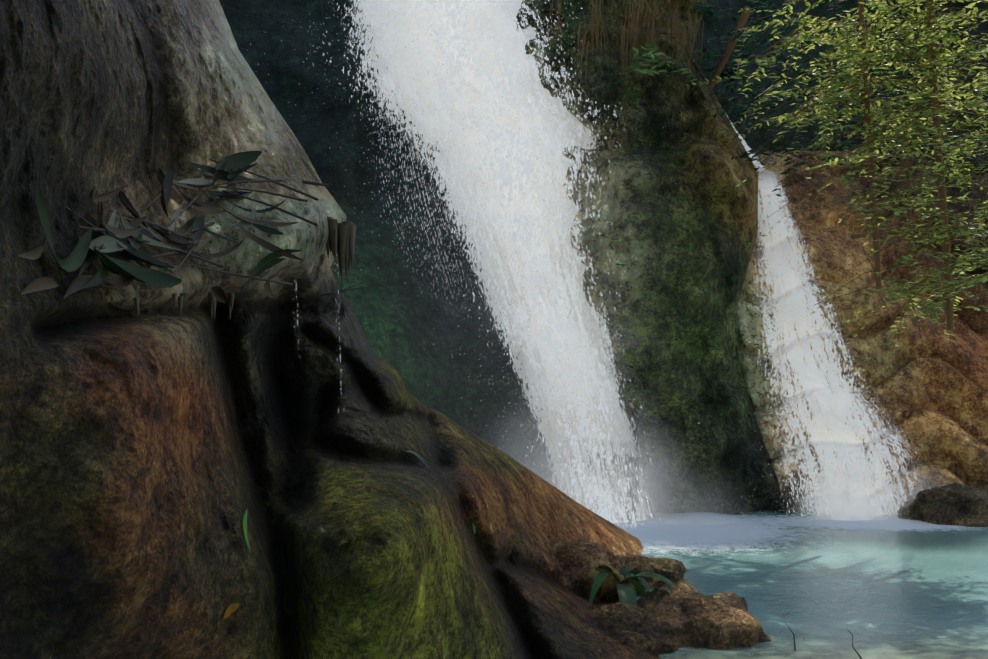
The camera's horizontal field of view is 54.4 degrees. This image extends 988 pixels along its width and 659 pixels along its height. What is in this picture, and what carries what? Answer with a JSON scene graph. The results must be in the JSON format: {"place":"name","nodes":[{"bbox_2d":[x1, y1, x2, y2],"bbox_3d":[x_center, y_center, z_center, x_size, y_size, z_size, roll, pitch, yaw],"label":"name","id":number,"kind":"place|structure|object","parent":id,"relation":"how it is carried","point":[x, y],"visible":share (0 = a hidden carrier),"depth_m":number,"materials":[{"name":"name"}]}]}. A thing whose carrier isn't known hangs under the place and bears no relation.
{"place":"outdoors","nodes":[
{"label":"outdoors","id":0,"kind":"place"},
{"bbox_2d":[611,511,987,658],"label":"pool","id":1,"kind":"structure","parent":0,"point":[894,587],"depth_m":7.40,"materials":[{"name":"liquid"}]},
{"bbox_2d":[306,0,663,526],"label":"waterfall spray","id":2,"kind":"object","parent":1,"relation":"on","point":[533,280],"visible":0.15,"depth_m":10.72,"materials":[{"name":"liquid"}]},
{"bbox_2d":[223,0,753,524],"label":"spray","id":3,"kind":"object","parent":1,"relation":"on","point":[521,244],"visible":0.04,"depth_m":10.92,"materials":[{"name":"white liquid"}]},
{"bbox_2d":[334,0,659,522],"bbox_3d":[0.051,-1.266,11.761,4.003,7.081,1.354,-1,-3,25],"label":"waterfall","id":4,"kind":"object","parent":1,"relation":"on","point":[458,174],"depth_m":11.40,"materials":[{"name":"liquid"}]},
{"bbox_2d":[355,47,484,324],"bbox_3d":[-0.818,-2.307,11.783,1.893,4.651,0.801,0,-2,-1],"label":"water spray","id":5,"kind":"object","parent":4,"relation":"attached to","point":[417,196],"depth_m":11.60,"materials":[{"name":"liquid"}]},
{"bbox_2d":[551,541,630,603],"bbox_3d":[0.451,1.714,6.417,0.976,0.635,0.790,0,-2,-1],"label":"boulder","id":6,"kind":"object","parent":1,"relation":"in","point":[579,563],"visible":0.29,"depth_m":6.17,"materials":[{"name":"brown stone"}]},
{"bbox_2d":[590,602,678,654],"bbox_3d":[0.660,1.869,5.635,0.816,0.518,0.645,0,-2,-1],"label":"boulder","id":7,"kind":"object","parent":1,"relation":"in","point":[627,624],"visible":0.5,"depth_m":5.52,"materials":[{"name":"brown stone"}]},
{"bbox_2d":[323,45,947,525],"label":"mist puffs","id":8,"kind":"object","parent":1,"relation":"on","point":[623,473],"visible":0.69,"depth_m":10.20,"materials":[{"name":"white liquid"}]},
{"bbox_2d":[698,166,983,519],"bbox_3d":[3.751,-0.043,11.810,4.335,4.650,3.292,0,-2,-1],"label":"spray","id":9,"kind":"object","parent":1,"relation":"on","point":[818,365],"visible":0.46,"depth_m":11.53,"materials":[{"name":"white liquid"}]},
{"bbox_2d":[736,151,987,512],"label":"rock","id":10,"kind":"object","parent":1,"relation":"on","point":[951,376],"visible":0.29,"depth_m":12.33,"materials":[{"name":"brown stone"}]},
{"bbox_2d":[727,116,766,173],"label":"waterfall","id":11,"kind":"structure","parent":10,"relation":"on","point":[746,147],"depth_m":13.69,"materials":[{"name":"liquid"}]},
{"bbox_2d":[752,170,924,514],"bbox_3d":[4.089,-0.044,12.086,1.980,4.565,2.849,0,-2,-1],"label":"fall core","id":12,"kind":"object","parent":10,"relation":"on","point":[767,271],"depth_m":11.61,"materials":[{"name":"liquid"}]},
{"bbox_2d":[748,170,937,516],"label":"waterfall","id":13,"kind":"structure","parent":12,"relation":"on","point":[807,385],"depth_m":11.49,"materials":[{"name":"liquid"}]},
{"bbox_2d":[621,0,987,339],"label":"branches","id":14,"kind":"object","parent":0,"point":[741,23],"visible":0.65,"depth_m":8.69,"materials":[{"name":"green plant"}]},
{"bbox_2d":[677,0,903,196],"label":"foliage","id":15,"kind":"object","parent":14,"relation":"attached to","point":[709,71],"visible":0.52,"depth_m":12.15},
{"bbox_2d":[686,0,987,351],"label":"foliage","id":16,"kind":"object","parent":14,"relation":"attached to","point":[912,96],"visible":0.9,"depth_m":8.56,"materials":[{"name":"green plant"}]},
{"bbox_2d":[768,0,921,41],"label":"foliage","id":17,"kind":"object","parent":14,"relation":"attached to","point":[881,10],"visible":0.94,"depth_m":8.94,"materials":[{"name":"green plant"}]},
{"label":"ground","id":18,"kind":"structure","parent":0,"visible":0},
{"bbox_2d":[0,0,659,658],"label":"rock","id":19,"kind":"object","parent":18,"relation":"on","point":[154,450],"visible":0.9,"depth_m":3.21,"materials":[{"name":"brown stone"}]},
{"bbox_2d":[133,217,355,318],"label":"stalactites","id":20,"kind":"object","parent":19,"relation":"attached to","point":[340,242],"visible":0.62,"depth_m":4.23,"materials":[{"name":"brown"}]},
{"bbox_2d":[293,281,298,356],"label":"dripping water","id":21,"kind":"structure","parent":20,"relation":"attached to","point":[297,310],"depth_m":4.20,"materials":[{"name":"liquid"}]},
{"bbox_2d":[18,151,475,618],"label":"ledge leaves","id":22,"kind":"object","parent":19,"relation":"on","point":[105,249],"visible":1,"depth_m":2.96,"materials":[{"name":"green plant"}]},
{"bbox_2d":[335,254,343,412],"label":"dripping water","id":23,"kind":"structure","parent":19,"relation":"attached to","point":[339,339],"depth_m":4.34,"materials":[{"name":"liquid"}]},
{"bbox_2d":[66,158,861,658],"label":"twigs","id":24,"kind":"object","parent":19,"relation":"on","point":[100,230],"visible":0.75,"depth_m":3.56,"materials":[{"name":"brown wood"}]},
{"bbox_2d":[589,564,675,604],"bbox_3d":[0.812,1.692,6.104,0.516,0.400,0.687,1,-3,-26],"label":"broad leaf plant","id":25,"kind":"object","parent":19,"relation":"on","point":[626,593],"visible":0.67,"depth_m":6.05,"materials":[{"name":"green plant"}]},
{"bbox_2d":[615,554,687,594],"bbox_3d":[1.102,1.804,7.048,0.643,0.320,0.507,0,-2,-1],"label":"boulder","id":26,"kind":"object","parent":19,"relation":"on","point":[673,571],"visible":0.58,"depth_m":6.90,"materials":[{"name":"brown stone"}]},
{"bbox_2d":[646,586,672,593],"bbox_3d":[0.971,1.731,6.002,0.156,0.278,0.411,1,-3,-26],"label":"broad leaf plant","id":27,"kind":"object","parent":19,"relation":"on","point":[648,588],"visible":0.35,"depth_m":5.92,"materials":[{"name":"green plant"}]},
{"bbox_2d":[219,0,987,490],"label":"back wall","id":28,"kind":"structure","parent":18,"relation":"on","point":[335,136],"depth_m":13.41,"materials":[{"name":"green stone"}]},
{"bbox_2d":[514,0,791,514],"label":"rock","id":29,"kind":"object","parent":18,"relation":"on","point":[731,454],"visible":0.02,"depth_m":11.06,"materials":[{"name":"green stone"}]},
{"bbox_2d":[545,0,703,146],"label":"hanging grass","id":30,"kind":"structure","parent":29,"relation":"hanging from","point":[652,31],"depth_m":11.39,"materials":[{"name":"brown"}]},
{"bbox_2d":[614,43,696,102],"bbox_3d":[1.747,-2.957,11.193,0.846,0.651,1.280,-2,-3,36],"label":"foliage","id":31,"kind":"object","parent":29,"relation":"on","point":[650,54],"depth_m":11.03,"materials":[{"name":"green plant"}]},
{"bbox_2d":[590,131,773,435],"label":"rock ferns","id":32,"kind":"object","parent":29,"relation":"on","point":[665,229],"visible":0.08,"depth_m":10.68,"materials":[{"name":"green plant"}]},
{"bbox_2d":[637,582,770,648],"bbox_3d":[1.217,1.903,5.898,0.927,0.692,0.781,0,-2,-1],"label":"boulder","id":33,"kind":"object","parent":18,"relation":"on","point":[691,615],"visible":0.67,"depth_m":5.63,"materials":[{"name":"brown stone"}]},
{"bbox_2d":[897,482,987,526],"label":"boulder","id":34,"kind":"object","parent":18,"relation":"on","point":[956,503],"visible":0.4,"depth_m":10.13,"materials":[{"name":"stone"}]}
]}

